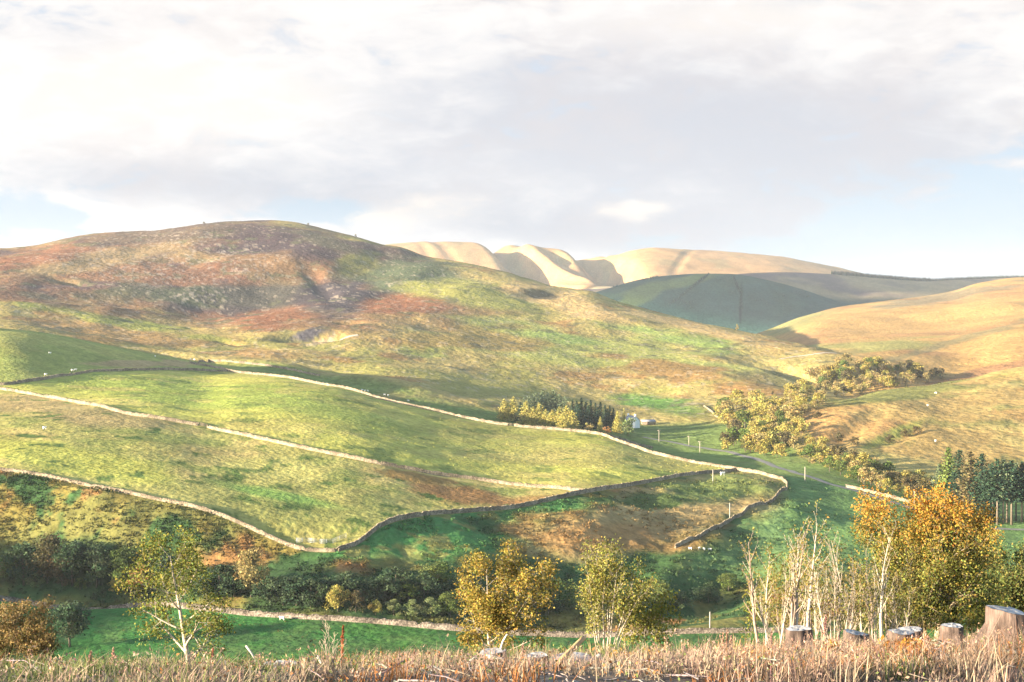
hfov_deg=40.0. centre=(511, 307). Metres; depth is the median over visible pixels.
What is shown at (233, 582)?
bush
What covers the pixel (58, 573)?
bush
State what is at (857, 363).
broadleaf tree
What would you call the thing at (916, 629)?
tree stump
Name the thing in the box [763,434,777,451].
broadleaf tree
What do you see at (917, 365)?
broadleaf tree
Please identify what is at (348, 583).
bush
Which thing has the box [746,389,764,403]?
broadleaf tree
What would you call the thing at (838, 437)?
bush
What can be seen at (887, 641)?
seedling
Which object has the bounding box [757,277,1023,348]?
moorland
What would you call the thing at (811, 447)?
broadleaf tree
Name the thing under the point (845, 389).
broadleaf tree
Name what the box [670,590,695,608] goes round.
bush
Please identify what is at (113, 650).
willowherb spike
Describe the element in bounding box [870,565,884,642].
thin sapling
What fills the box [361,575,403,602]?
bush
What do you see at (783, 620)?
thin sapling
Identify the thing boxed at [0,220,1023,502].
moorland hill
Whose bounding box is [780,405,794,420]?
broadleaf tree
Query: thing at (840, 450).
broadleaf tree
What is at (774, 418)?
broadleaf tree
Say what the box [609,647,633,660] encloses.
seedling
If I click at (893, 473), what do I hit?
broadleaf tree
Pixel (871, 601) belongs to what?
sapling
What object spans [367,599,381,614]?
bush
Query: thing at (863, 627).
shrub
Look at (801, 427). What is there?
broadleaf tree
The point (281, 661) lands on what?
tree stump
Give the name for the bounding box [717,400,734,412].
broadleaf tree
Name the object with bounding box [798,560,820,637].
sapling
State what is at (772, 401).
broadleaf tree
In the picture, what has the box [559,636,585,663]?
dead branch
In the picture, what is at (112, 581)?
bush
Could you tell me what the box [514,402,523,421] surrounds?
conifer tree
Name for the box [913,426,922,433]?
bush
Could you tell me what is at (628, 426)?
broadleaf tree
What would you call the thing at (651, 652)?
seedling
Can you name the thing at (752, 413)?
broadleaf tree
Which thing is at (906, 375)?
broadleaf tree
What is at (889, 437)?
bush
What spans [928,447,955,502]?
conifer tree
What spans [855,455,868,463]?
broadleaf tree
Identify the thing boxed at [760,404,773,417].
broadleaf tree
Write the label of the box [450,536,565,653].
birch tree
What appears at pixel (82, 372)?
dry stone wall
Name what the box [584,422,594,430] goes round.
bush
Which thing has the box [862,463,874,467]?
broadleaf tree
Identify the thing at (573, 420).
conifer tree
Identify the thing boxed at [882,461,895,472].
broadleaf tree
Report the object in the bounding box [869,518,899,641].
sapling
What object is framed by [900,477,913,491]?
broadleaf tree
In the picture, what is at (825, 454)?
broadleaf tree
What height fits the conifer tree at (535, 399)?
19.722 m
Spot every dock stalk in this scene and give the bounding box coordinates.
[339,625,344,662]
[821,614,826,644]
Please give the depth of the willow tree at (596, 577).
48.93 m
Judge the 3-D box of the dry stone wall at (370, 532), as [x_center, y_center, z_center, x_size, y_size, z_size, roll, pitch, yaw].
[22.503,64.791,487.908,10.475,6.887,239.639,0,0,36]
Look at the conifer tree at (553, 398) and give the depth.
878.08 m
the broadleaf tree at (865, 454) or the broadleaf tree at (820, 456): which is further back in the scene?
the broadleaf tree at (820, 456)
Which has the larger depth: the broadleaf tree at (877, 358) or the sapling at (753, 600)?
the broadleaf tree at (877, 358)
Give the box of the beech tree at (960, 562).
[847,477,1011,639]
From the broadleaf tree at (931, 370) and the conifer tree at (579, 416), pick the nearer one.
the conifer tree at (579, 416)
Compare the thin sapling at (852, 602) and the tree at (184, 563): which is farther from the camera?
the tree at (184, 563)
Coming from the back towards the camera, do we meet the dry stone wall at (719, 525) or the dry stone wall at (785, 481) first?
the dry stone wall at (785, 481)
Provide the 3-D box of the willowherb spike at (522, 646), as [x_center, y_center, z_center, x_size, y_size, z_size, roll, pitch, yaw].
[0.161,5.951,23.815,0.169,0.565,0.142,0,0,0]
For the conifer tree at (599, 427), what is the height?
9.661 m
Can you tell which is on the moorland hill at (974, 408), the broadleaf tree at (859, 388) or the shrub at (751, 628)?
the broadleaf tree at (859, 388)
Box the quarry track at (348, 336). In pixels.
[330,334,358,341]
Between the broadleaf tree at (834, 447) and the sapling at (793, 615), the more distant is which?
the broadleaf tree at (834, 447)
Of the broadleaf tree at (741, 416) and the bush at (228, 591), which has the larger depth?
the broadleaf tree at (741, 416)
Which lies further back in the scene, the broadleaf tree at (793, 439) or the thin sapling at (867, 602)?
the broadleaf tree at (793, 439)
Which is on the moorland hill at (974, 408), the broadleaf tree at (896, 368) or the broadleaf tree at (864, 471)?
the broadleaf tree at (896, 368)
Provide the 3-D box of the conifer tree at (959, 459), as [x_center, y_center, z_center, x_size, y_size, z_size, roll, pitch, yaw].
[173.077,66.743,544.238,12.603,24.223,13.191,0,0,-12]
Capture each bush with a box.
[0,549,37,577]
[0,595,68,666]
[46,557,74,586]
[72,542,92,563]
[107,579,117,590]
[113,545,152,575]
[127,565,153,590]
[168,568,200,595]
[186,573,216,598]
[191,564,241,597]
[212,569,248,596]
[250,575,285,603]
[261,575,302,604]
[272,575,312,605]
[291,578,330,607]
[306,577,342,602]
[322,584,354,611]
[329,571,370,596]
[348,589,366,612]
[351,578,387,602]
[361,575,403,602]
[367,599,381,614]
[372,566,415,591]
[385,599,404,615]
[395,583,421,600]
[398,599,422,616]
[401,572,444,597]
[416,559,455,584]
[419,597,445,616]
[435,591,466,617]
[438,574,481,599]
[502,595,523,609]
[509,578,545,598]
[530,588,564,614]
[540,578,579,607]
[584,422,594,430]
[602,426,611,432]
[643,578,671,601]
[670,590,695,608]
[691,582,722,602]
[716,573,744,590]
[720,437,733,449]
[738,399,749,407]
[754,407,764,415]
[759,446,770,454]
[813,411,821,417]
[835,432,843,440]
[844,386,852,393]
[845,470,856,479]
[848,436,859,444]
[884,434,894,442]
[891,380,899,387]
[893,484,901,491]
[900,428,910,436]
[903,485,913,493]
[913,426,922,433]
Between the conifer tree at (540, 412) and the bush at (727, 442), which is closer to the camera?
the bush at (727, 442)
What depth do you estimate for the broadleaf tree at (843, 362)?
1117.06 m
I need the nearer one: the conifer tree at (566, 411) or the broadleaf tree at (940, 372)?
the conifer tree at (566, 411)
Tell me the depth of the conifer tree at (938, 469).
565.81 m
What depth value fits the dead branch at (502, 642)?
22.99 m
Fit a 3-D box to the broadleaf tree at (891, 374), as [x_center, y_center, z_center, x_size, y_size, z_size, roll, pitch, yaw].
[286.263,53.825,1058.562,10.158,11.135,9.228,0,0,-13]
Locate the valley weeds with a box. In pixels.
[23,609,776,651]
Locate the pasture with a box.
[0,329,1023,549]
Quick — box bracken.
[0,470,1020,632]
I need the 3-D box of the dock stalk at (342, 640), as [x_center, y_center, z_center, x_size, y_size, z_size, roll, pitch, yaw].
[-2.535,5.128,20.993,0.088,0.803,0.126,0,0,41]
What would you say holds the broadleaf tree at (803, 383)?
on the moorland hill at (974, 408)
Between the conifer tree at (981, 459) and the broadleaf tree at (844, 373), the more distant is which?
the broadleaf tree at (844, 373)
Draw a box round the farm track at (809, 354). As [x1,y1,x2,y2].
[781,352,829,358]
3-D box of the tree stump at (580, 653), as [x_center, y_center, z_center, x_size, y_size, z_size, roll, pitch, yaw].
[1.015,5.594,21.953,1.137,0.312,1.226,0,0,33]
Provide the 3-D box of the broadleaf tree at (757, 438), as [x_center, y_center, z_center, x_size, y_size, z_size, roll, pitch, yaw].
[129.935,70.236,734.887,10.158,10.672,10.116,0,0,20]
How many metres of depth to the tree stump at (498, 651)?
22.93 m
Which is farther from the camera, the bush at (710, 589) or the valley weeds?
the bush at (710, 589)
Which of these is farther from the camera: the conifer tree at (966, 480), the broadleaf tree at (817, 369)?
the broadleaf tree at (817, 369)
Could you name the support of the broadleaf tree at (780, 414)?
on the moorland hill at (974, 408)
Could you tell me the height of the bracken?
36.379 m
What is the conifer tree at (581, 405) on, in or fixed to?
on the moorland hill at (974, 408)
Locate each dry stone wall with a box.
[0,367,227,384]
[0,387,198,425]
[0,467,336,551]
[0,595,829,637]
[190,361,508,425]
[198,359,319,375]
[207,424,582,490]
[337,467,735,551]
[514,423,735,469]
[605,433,652,448]
[674,487,786,547]
[736,467,787,488]
[846,484,910,502]
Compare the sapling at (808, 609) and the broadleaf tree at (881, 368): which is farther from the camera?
the broadleaf tree at (881, 368)
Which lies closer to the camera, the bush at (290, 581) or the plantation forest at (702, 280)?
the bush at (290, 581)
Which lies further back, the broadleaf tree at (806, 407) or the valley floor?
the broadleaf tree at (806, 407)
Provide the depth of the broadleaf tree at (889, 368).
1115.77 m
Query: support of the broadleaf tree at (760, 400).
on the moorland hill at (974, 408)
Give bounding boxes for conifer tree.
[496,399,512,420]
[505,396,517,420]
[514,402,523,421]
[515,397,527,421]
[516,401,532,424]
[525,406,539,425]
[526,395,534,412]
[528,403,546,425]
[530,393,543,409]
[531,411,538,425]
[537,390,550,412]
[537,409,548,425]
[543,392,555,414]
[545,410,557,426]
[548,389,557,419]
[549,407,562,426]
[554,393,564,415]
[556,405,574,427]
[556,412,572,428]
[560,397,569,414]
[567,410,582,429]
[569,399,575,413]
[574,401,581,421]
[575,404,584,428]
[579,398,584,415]
[581,405,594,428]
[582,401,592,422]
[588,400,593,420]
[591,403,601,422]
[593,407,603,428]
[596,401,603,418]
[597,417,604,431]
[601,405,612,426]
[602,409,612,428]
[610,408,615,426]
[612,410,623,433]
[621,408,625,426]
[926,464,945,499]
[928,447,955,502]
[943,472,960,509]
[944,450,967,504]
[952,450,985,516]
[962,453,1001,522]
[977,462,1001,522]
[981,458,1011,524]
[988,459,1018,523]
[997,460,1023,524]
[1001,462,1020,522]
[1012,462,1020,520]
[1016,461,1023,521]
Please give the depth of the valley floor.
332.73 m
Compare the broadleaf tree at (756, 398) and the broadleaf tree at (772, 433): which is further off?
the broadleaf tree at (756, 398)
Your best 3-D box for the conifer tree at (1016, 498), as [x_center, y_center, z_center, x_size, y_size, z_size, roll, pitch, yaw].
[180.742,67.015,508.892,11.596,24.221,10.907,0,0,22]
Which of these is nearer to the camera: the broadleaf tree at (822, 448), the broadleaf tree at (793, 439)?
the broadleaf tree at (822, 448)
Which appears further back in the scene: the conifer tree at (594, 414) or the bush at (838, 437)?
the conifer tree at (594, 414)
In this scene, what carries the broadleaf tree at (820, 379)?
on the moorland hill at (974, 408)
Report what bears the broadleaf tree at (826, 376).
on the moorland hill at (974, 408)
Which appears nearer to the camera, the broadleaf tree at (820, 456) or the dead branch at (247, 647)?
the dead branch at (247, 647)
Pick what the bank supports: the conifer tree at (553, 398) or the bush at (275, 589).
the bush at (275, 589)
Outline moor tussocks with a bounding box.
[0,221,1015,412]
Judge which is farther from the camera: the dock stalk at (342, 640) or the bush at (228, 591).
the bush at (228, 591)
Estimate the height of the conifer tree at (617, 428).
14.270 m
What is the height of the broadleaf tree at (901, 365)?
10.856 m
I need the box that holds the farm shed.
[641,419,655,424]
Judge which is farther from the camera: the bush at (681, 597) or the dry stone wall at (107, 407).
the dry stone wall at (107, 407)
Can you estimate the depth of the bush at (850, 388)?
1033.94 m
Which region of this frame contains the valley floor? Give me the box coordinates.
[0,601,978,664]
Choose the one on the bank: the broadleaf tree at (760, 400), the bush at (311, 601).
the bush at (311, 601)
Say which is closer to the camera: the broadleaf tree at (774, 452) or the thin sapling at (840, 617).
the thin sapling at (840, 617)
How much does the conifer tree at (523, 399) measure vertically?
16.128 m
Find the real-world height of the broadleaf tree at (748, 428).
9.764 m
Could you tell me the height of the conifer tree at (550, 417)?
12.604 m
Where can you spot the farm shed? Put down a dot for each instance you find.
(649, 422)
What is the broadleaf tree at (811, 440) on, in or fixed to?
on the moorland hill at (974, 408)
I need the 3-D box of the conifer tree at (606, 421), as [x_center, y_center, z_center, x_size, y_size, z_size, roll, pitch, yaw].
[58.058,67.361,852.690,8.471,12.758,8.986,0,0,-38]
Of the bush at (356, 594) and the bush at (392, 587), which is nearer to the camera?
the bush at (356, 594)
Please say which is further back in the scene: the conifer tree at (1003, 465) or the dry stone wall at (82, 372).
the dry stone wall at (82, 372)
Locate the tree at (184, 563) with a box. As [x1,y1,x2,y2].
[109,522,237,659]
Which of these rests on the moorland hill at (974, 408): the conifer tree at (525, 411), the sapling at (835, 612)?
the conifer tree at (525, 411)
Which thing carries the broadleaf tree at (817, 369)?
on the moorland hill at (974, 408)
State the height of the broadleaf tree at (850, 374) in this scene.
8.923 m
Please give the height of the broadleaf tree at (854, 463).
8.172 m
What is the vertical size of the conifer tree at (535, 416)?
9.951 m
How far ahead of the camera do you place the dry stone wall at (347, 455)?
504.48 m
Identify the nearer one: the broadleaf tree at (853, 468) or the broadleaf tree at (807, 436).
the broadleaf tree at (853, 468)
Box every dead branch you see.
[245,645,256,660]
[500,634,512,648]
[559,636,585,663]
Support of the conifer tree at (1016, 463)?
on the pasture
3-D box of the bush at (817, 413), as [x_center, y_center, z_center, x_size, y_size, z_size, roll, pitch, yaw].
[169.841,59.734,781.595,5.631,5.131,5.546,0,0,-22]
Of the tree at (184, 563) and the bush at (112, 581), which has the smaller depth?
the tree at (184, 563)
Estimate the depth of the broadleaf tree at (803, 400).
808.88 m
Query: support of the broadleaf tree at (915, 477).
on the pasture
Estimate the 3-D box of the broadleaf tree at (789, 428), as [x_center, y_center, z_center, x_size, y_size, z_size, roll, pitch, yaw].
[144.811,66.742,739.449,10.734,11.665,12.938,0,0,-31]
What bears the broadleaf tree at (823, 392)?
on the moorland hill at (974, 408)
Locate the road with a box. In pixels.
[644,437,1023,529]
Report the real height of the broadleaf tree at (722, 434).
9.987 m
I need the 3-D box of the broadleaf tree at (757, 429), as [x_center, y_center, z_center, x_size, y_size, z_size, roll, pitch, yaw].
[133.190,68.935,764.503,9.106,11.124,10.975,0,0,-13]
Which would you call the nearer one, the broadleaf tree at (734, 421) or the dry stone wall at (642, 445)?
the dry stone wall at (642, 445)
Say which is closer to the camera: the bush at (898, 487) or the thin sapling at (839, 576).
the thin sapling at (839, 576)
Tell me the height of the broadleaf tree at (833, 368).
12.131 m
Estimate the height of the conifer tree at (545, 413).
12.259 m
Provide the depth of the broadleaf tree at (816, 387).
1005.55 m
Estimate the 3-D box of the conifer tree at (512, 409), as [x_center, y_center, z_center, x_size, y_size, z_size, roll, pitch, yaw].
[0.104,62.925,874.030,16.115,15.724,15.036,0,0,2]
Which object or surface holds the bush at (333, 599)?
on the bank
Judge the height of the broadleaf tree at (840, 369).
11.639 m
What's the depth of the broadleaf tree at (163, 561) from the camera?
379.90 m
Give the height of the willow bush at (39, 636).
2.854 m
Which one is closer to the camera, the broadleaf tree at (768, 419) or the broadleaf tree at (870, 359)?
the broadleaf tree at (768, 419)
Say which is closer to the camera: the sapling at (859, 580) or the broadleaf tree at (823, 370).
the sapling at (859, 580)
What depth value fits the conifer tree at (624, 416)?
878.92 m
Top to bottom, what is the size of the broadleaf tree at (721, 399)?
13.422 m
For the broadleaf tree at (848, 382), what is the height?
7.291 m
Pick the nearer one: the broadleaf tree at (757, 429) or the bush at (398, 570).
the bush at (398, 570)
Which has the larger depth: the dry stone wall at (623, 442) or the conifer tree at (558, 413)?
the conifer tree at (558, 413)
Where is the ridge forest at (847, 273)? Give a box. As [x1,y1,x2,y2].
[831,270,1023,280]
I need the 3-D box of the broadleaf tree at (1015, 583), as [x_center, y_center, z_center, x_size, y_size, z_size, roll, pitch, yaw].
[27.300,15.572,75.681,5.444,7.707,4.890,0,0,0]
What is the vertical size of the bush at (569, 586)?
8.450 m
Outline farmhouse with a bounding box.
[625,413,639,427]
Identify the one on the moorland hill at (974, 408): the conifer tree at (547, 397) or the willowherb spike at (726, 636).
the conifer tree at (547, 397)
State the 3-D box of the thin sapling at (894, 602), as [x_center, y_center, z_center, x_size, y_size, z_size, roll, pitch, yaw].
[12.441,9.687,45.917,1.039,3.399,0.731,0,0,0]
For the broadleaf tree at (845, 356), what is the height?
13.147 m
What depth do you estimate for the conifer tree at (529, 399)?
871.28 m
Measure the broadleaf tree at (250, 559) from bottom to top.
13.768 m
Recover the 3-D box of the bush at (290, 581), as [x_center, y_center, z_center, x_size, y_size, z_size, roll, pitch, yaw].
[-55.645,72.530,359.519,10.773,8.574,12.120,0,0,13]
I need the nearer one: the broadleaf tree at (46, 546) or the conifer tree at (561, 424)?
the broadleaf tree at (46, 546)
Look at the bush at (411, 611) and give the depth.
355.30 m
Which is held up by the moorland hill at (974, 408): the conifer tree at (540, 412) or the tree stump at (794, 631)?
the conifer tree at (540, 412)
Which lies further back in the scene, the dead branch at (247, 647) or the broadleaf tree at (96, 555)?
the broadleaf tree at (96, 555)
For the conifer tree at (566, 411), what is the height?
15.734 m
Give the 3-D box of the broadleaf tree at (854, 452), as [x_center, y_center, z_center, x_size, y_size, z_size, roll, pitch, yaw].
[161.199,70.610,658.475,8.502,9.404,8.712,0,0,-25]
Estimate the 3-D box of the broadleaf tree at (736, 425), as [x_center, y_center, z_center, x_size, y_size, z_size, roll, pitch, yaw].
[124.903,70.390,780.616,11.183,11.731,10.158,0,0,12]
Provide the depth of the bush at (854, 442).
721.27 m
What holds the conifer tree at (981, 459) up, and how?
on the pasture
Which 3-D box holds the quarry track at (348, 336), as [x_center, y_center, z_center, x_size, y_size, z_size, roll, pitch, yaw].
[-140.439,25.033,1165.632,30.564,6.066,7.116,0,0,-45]
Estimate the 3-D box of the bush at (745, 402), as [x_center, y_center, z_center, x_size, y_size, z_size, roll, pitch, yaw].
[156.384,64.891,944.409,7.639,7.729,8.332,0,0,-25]
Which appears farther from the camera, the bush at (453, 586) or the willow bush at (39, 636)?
the bush at (453, 586)
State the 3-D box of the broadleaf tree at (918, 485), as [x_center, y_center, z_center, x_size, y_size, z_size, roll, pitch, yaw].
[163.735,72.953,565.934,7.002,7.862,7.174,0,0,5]
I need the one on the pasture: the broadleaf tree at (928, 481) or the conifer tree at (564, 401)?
the broadleaf tree at (928, 481)
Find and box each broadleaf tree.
[0,541,45,585]
[23,531,68,583]
[44,600,94,646]
[51,539,89,585]
[75,542,113,587]
[108,546,133,582]
[150,553,175,588]
[233,547,270,596]
[619,417,636,435]
[715,397,733,409]
[715,407,725,416]
[716,408,734,423]
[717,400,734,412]
[719,431,734,440]
[727,418,740,429]
[727,424,742,443]
[727,426,739,445]
[729,389,746,407]
[735,409,755,427]
[738,428,746,442]
[741,427,755,433]
[741,438,751,451]
[742,433,758,451]
[744,409,757,422]
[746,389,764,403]
[747,420,763,427]
[748,395,765,414]
[748,426,762,434]
[751,398,770,414]
[751,433,766,443]
[755,416,765,425]
[757,439,770,449]
[759,427,770,431]
[760,402,770,413]
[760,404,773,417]
[763,416,771,425]
[763,430,780,445]
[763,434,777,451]
[768,396,779,404]
[768,405,780,424]
[770,416,778,426]
[771,443,779,455]
[774,408,786,424]
[774,430,791,443]
[774,443,790,457]
[776,398,787,406]
[777,424,800,437]
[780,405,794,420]
[783,406,805,418]
[785,384,797,394]
[787,389,793,401]
[787,435,798,449]
[789,391,798,400]
[791,416,800,428]
[793,382,800,390]
[795,392,806,400]
[795,418,809,434]
[796,378,810,390]
[798,397,808,410]
[800,404,808,411]
[800,444,817,462]
[803,367,814,376]
[804,435,814,444]
[805,385,814,394]
[806,437,816,446]
[811,383,820,392]
[811,392,822,407]
[812,366,819,375]
[812,452,823,463]
[813,373,827,381]
[815,435,830,450]
[816,376,828,386]
[816,445,827,458]
[817,390,828,404]
[819,369,833,377]
[820,370,834,380]
[821,380,830,391]
[821,447,835,457]
[821,455,836,471]
[825,444,838,455]
[828,364,837,378]
[829,382,842,396]
[830,459,847,474]
[833,356,841,364]
[835,445,847,458]
[836,366,846,380]
[838,359,848,366]
[840,385,848,394]
[840,452,850,465]
[841,353,852,364]
[841,370,853,379]
[842,454,856,465]
[844,380,851,386]
[845,373,853,381]
[846,366,855,371]
[847,460,862,468]
[847,465,863,481]
[849,449,860,457]
[853,359,862,367]
[854,378,862,384]
[854,383,866,393]
[854,467,871,482]
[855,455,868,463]
[857,452,870,463]
[857,466,870,483]
[858,364,871,376]
[861,376,870,381]
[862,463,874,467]
[865,379,874,390]
[866,357,877,368]
[866,471,878,483]
[868,459,880,470]
[871,356,883,370]
[873,374,884,384]
[873,471,885,481]
[874,463,884,473]
[874,474,883,486]
[877,362,886,371]
[877,376,887,387]
[881,478,894,491]
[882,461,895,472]
[882,470,894,479]
[883,375,896,386]
[885,365,895,371]
[886,372,897,380]
[888,470,898,480]
[892,476,903,486]
[893,364,899,372]
[897,361,906,372]
[899,470,913,483]
[900,372,911,385]
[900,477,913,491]
[904,359,914,368]
[906,473,920,483]
[907,374,916,381]
[910,479,927,497]
[911,362,924,373]
[915,469,926,477]
[916,476,932,489]
[922,372,930,382]
[927,368,934,377]
[935,367,946,377]
[965,538,1023,630]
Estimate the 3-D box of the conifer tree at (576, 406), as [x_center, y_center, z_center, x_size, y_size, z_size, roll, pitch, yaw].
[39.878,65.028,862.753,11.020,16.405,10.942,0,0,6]
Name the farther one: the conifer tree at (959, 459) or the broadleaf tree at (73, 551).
the conifer tree at (959, 459)
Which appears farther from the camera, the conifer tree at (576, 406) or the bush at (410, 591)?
the conifer tree at (576, 406)
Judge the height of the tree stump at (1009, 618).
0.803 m
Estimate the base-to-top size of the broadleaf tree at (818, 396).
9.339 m
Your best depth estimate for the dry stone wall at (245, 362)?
983.42 m
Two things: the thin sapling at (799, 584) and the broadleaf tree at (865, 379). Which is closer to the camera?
the thin sapling at (799, 584)
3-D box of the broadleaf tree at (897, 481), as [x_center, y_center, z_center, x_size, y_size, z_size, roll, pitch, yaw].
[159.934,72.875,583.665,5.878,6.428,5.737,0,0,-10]
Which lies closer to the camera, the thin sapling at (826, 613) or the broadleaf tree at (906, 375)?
the thin sapling at (826, 613)
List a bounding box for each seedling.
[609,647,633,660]
[638,648,660,660]
[818,639,839,654]
[878,634,898,652]
[897,638,929,655]
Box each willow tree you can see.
[571,534,663,651]
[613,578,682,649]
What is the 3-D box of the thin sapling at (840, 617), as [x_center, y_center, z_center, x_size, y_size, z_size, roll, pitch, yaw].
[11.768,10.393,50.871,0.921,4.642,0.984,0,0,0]
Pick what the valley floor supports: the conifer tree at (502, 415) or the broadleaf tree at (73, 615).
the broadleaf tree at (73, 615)
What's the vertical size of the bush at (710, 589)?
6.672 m
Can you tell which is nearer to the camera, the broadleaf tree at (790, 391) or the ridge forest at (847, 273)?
the broadleaf tree at (790, 391)
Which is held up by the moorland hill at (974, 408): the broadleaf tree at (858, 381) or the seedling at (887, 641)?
the broadleaf tree at (858, 381)
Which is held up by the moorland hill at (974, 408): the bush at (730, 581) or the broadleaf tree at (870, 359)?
the broadleaf tree at (870, 359)
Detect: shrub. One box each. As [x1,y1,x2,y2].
[311,620,346,663]
[738,589,764,645]
[757,545,826,634]
[797,533,878,638]
[835,568,891,635]
[872,550,925,636]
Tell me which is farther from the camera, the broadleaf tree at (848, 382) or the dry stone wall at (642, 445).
the broadleaf tree at (848, 382)
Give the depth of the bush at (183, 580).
372.52 m
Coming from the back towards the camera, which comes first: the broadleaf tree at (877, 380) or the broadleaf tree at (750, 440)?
the broadleaf tree at (877, 380)
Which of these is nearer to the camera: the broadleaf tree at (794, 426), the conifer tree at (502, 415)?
the broadleaf tree at (794, 426)
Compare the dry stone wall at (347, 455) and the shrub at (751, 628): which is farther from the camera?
the dry stone wall at (347, 455)
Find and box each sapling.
[737,527,765,646]
[737,549,772,641]
[750,542,782,644]
[753,568,775,637]
[763,572,795,644]
[776,520,819,625]
[779,533,797,647]
[779,555,814,624]
[782,535,811,625]
[784,518,814,624]
[794,498,838,626]
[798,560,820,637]
[801,553,830,637]
[802,550,837,639]
[808,567,824,644]
[813,561,837,638]
[816,577,840,637]
[823,565,843,635]
[824,530,849,642]
[824,530,857,626]
[839,556,873,629]
[841,565,864,628]
[842,564,864,629]
[844,562,876,631]
[858,532,884,641]
[859,567,884,638]
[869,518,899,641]
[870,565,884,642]
[881,555,901,638]
[881,570,905,628]
[896,584,918,626]
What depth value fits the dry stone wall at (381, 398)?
756.95 m
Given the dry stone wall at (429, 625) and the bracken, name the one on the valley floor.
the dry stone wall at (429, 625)
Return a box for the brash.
[0,638,1023,681]
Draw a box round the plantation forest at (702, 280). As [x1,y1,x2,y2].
[614,273,807,308]
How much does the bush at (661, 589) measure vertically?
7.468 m
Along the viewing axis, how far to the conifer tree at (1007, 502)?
511.72 m
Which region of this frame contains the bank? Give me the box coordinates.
[0,471,1023,632]
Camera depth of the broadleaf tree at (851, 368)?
1092.96 m
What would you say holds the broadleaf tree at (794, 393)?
on the moorland hill at (974, 408)
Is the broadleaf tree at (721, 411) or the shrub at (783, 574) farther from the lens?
the broadleaf tree at (721, 411)
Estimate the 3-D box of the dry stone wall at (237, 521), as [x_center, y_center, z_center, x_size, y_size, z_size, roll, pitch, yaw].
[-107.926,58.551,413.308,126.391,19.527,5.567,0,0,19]
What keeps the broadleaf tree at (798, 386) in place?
on the moorland hill at (974, 408)
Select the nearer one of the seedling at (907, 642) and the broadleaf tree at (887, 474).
the seedling at (907, 642)
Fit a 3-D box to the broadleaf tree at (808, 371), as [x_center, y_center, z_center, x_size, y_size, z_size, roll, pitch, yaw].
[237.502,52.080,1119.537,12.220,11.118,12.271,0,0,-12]
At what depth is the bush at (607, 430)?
816.46 m
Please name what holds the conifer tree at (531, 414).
on the moorland hill at (974, 408)
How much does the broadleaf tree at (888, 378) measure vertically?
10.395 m
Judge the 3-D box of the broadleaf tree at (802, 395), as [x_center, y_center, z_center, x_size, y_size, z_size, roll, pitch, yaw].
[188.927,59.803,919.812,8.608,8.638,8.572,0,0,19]
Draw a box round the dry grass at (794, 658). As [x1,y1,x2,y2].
[0,609,1023,681]
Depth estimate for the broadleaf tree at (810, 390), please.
997.76 m
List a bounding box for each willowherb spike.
[110,647,116,663]
[520,643,524,662]
[720,633,725,649]
[725,630,728,649]
[767,630,772,651]
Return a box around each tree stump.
[264,660,295,667]
[479,647,506,662]
[524,652,547,664]
[549,652,592,664]
[783,625,814,649]
[843,629,869,644]
[887,629,915,643]
[898,626,922,641]
[936,623,963,643]
[974,605,1023,645]
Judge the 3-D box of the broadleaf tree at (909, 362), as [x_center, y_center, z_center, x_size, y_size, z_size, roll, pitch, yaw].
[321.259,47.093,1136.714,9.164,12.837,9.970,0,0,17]
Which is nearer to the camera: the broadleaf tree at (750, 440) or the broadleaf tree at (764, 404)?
the broadleaf tree at (750, 440)
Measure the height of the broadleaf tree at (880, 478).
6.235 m
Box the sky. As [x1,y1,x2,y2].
[0,0,1023,279]
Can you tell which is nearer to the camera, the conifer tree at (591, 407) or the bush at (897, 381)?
the conifer tree at (591, 407)
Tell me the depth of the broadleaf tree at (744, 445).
738.52 m
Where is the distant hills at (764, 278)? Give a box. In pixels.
[386,241,1004,333]
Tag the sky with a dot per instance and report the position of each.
(883, 137)
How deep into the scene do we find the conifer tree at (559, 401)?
876.75 m
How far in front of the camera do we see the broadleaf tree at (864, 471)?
586.34 m
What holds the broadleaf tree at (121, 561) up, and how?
on the bank
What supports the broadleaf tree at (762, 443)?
on the moorland hill at (974, 408)
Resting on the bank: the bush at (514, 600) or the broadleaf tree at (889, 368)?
the bush at (514, 600)
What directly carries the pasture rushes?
on the pasture
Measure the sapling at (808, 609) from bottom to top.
5.316 m
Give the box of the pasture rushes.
[3,373,1005,533]

